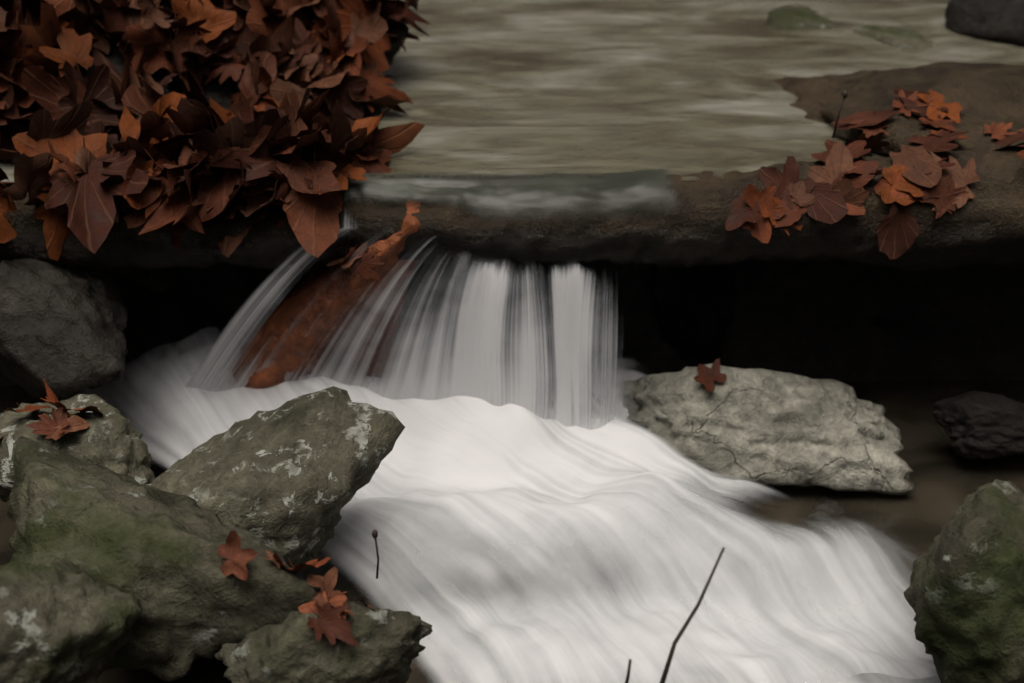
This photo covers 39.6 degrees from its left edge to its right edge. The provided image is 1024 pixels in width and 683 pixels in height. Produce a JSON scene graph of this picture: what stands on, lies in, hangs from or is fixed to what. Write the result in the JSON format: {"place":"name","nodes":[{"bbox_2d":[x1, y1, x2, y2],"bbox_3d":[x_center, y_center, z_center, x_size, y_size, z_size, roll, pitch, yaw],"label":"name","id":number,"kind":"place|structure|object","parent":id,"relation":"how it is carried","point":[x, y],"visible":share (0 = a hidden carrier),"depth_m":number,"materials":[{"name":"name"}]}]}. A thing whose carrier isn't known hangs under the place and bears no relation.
{"place":"outdoors","nodes":[
{"label":"outdoors","id":0,"kind":"place"},
{"bbox_2d":[173,262,312,321],"bbox_3d":[-0.331,-0.101,1.750,0.167,0.166,0.130,8,28,15],"label":"rock","id":1,"kind":"object","parent":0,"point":[224,291],"visible":0.36,"depth_m":1.71,"materials":[{"name":"black stone"}]},
{"bbox_2d":[0,0,1023,181],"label":"pool water","id":2,"kind":"structure","parent":0,"point":[671,87],"depth_m":1.91,"materials":[{"name":"beige liquid"}]},
{"bbox_2d":[0,145,1023,270],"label":"rock ledge","id":3,"kind":"object","parent":2,"relation":"in","point":[685,227],"visible":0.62,"depth_m":1.53,"materials":[{"name":"grey stone"}]},
{"bbox_2d":[340,169,671,210],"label":"water","id":4,"kind":"structure","parent":3,"relation":"on","point":[640,188],"depth_m":1.53,"materials":[{"name":"liquid"}]},
{"bbox_2d":[0,0,1023,646],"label":"leaves","id":5,"kind":"object","parent":3,"relation":"on","point":[98,146],"visible":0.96,"depth_m":1.54,"materials":[{"name":"brown plant"}]},
{"bbox_2d":[0,259,1023,385],"bbox_3d":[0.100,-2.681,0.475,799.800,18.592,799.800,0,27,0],"label":"rock recess","id":6,"kind":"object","parent":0,"point":[811,319],"depth_m":1.85,"materials":[{"name":"black stone"}]},
{"bbox_2d":[765,4,833,29],"bbox_3d":[0.442,-0.461,2.163,0.178,0.081,0.120,-13,30,-24],"label":"rock","id":7,"kind":"object","parent":6,"relation":"on","point":[795,17],"visible":0.32,"depth_m":2.13,"materials":[{"name":"green stone"}]},
{"bbox_2d":[852,25,935,49],"bbox_3d":[0.603,-0.413,2.103,0.257,0.089,0.147,0,27,0],"label":"rock","id":8,"kind":"object","parent":6,"relation":"on","point":[897,37],"visible":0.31,"depth_m":2.08,"materials":[{"name":"grey stone"}]},
{"bbox_2d":[774,62,1023,155],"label":"rock slab","id":9,"kind":"object","parent":6,"relation":"on","point":[982,94],"visible":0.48,"depth_m":1.71,"materials":[{"name":"brown stone"}]},
{"bbox_2d":[832,91,847,137],"bbox_3d":[0.364,-0.252,1.580,0.012,0.055,0.006,0,27,0],"label":"twig","id":10,"kind":"object","parent":9,"relation":"on","point":[844,94],"visible":1,"depth_m":1.58,"materials":[{"name":"brown"}]},
{"bbox_2d":[945,0,1023,46],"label":"rock","id":11,"kind":"object","parent":6,"relation":"on","point":[1001,21],"visible":0.48,"depth_m":2.07,"materials":[{"name":"grey stone"}]},
{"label":"rock pile","id":12,"kind":"object","parent":6,"relation":"on","visible":0},
{"bbox_2d":[0,0,408,131],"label":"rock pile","id":13,"kind":"object","parent":12,"relation":"on","point":[215,90],"visible":0.03,"depth_m":1.71,"materials":[{"name":"black stone"}]},
{"bbox_2d":[0,380,1023,682],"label":"water","id":14,"kind":"structure","parent":0,"point":[894,534],"depth_m":1.61,"materials":[{"name":"liquid"}]},
{"bbox_2d":[0,258,127,399],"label":"rock","id":15,"kind":"object","parent":14,"relation":"on","point":[62,332],"visible":0.88,"depth_m":1.49,"materials":[{"name":"grey stone"}]},
{"bbox_2d":[0,561,142,682],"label":"rock","id":16,"kind":"object","parent":14,"relation":"on","point":[57,625],"visible":1,"depth_m":1.11,"materials":[{"name":"grey stone"}]},
{"bbox_2d":[0,394,155,501],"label":"rock","id":17,"kind":"object","parent":14,"relation":"on","point":[111,437],"visible":0.48,"depth_m":1.42,"materials":[{"name":"grey stone"}]},
{"bbox_2d":[7,436,320,681],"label":"rock","id":18,"kind":"object","parent":14,"relation":"on","point":[153,549],"visible":0.77,"depth_m":1.20,"materials":[{"name":"stone"}]},
{"bbox_2d":[146,386,404,572],"bbox_3d":[-0.259,0.165,1.408,0.215,0.200,0.239,14,30,25],"label":"rock","id":19,"kind":"object","parent":14,"relation":"on","point":[287,480],"visible":0.59,"depth_m":1.37,"materials":[{"name":"grey stone"}]},
{"bbox_2d":[215,602,432,682],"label":"rock","id":20,"kind":"object","parent":14,"relation":"on","point":[290,649],"visible":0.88,"depth_m":1.17,"materials":[{"name":"grey stone"}]},
{"bbox_2d":[232,199,420,388],"bbox_3d":[-0.249,-0.017,1.638,0.342,0.339,0.120,2,27,4],"label":"rock","id":21,"kind":"object","parent":14,"relation":"on","point":[304,322],"visible":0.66,"depth_m":1.59,"materials":[{"name":"brown stone"}]},
{"bbox_2d":[186,215,616,428],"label":"waterfall","id":22,"kind":"structure","parent":14,"relation":"on","point":[476,364],"depth_m":1.57,"materials":[{"name":"liquid"}]},
{"bbox_2d":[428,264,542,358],"bbox_3d":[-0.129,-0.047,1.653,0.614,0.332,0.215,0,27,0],"label":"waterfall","id":23,"kind":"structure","parent":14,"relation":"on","point":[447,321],"depth_m":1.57,"materials":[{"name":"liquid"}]},
{"bbox_2d":[78,368,912,682],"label":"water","id":24,"kind":"structure","parent":14,"relation":"on","point":[436,562],"depth_m":1.44,"materials":[{"name":"white liquid"}]},
{"bbox_2d":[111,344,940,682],"bbox_3d":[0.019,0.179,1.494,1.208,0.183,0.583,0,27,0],"label":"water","id":25,"kind":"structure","parent":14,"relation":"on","point":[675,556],"depth_m":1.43,"materials":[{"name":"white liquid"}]},
{"bbox_2d":[124,324,937,682],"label":"foam","id":26,"kind":"object","parent":14,"relation":"on","point":[482,468],"visible":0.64,"depth_m":1.47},
{"bbox_2d":[372,530,378,578],"bbox_3d":[-0.118,0.184,1.236,0.006,0.050,0.006,0,27,0],"label":"twig","id":27,"kind":"object","parent":26,"relation":"in","point":[374,534],"visible":1,"depth_m":1.23,"materials":[{"name":"brown"}]},
{"bbox_2d":[625,659,631,682],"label":"twig","id":28,"kind":"object","parent":14,"relation":"on","point":[628,672],"visible":1,"depth_m":1.11,"materials":[{"name":"brown"}]},
{"bbox_2d":[660,547,724,682],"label":"twig","id":29,"kind":"object","parent":14,"relation":"on","point":[672,650],"visible":1,"depth_m":1.11,"materials":[{"name":"brown wood"}]},
{"bbox_2d":[619,363,916,494],"bbox_3d":[0.281,0.091,1.645,0.367,0.135,0.156,4,27,2],"label":"rock","id":30,"kind":"object","parent":14,"relation":"on","point":[764,426],"visible":0.88,"depth_m":1.60,"materials":[{"name":"grey stone"}]},
{"bbox_2d":[808,497,843,518],"bbox_3d":[0.349,0.210,1.620,0.130,0.065,0.080,0,27,0],"label":"rock","id":31,"kind":"object","parent":14,"relation":"in","point":[827,509],"visible":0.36,"depth_m":1.59,"materials":[{"name":"stone"}]},
{"bbox_2d":[904,479,1023,682],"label":"rock","id":32,"kind":"object","parent":14,"relation":"on","point":[964,594],"visible":1,"depth_m":1.17,"materials":[{"name":"green stone"}]},
{"bbox_2d":[932,391,1023,459],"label":"rock","id":33,"kind":"object","parent":14,"relation":"on","point":[979,424],"visible":1,"depth_m":1.63,"materials":[{"name":"grey stone"}]}
]}

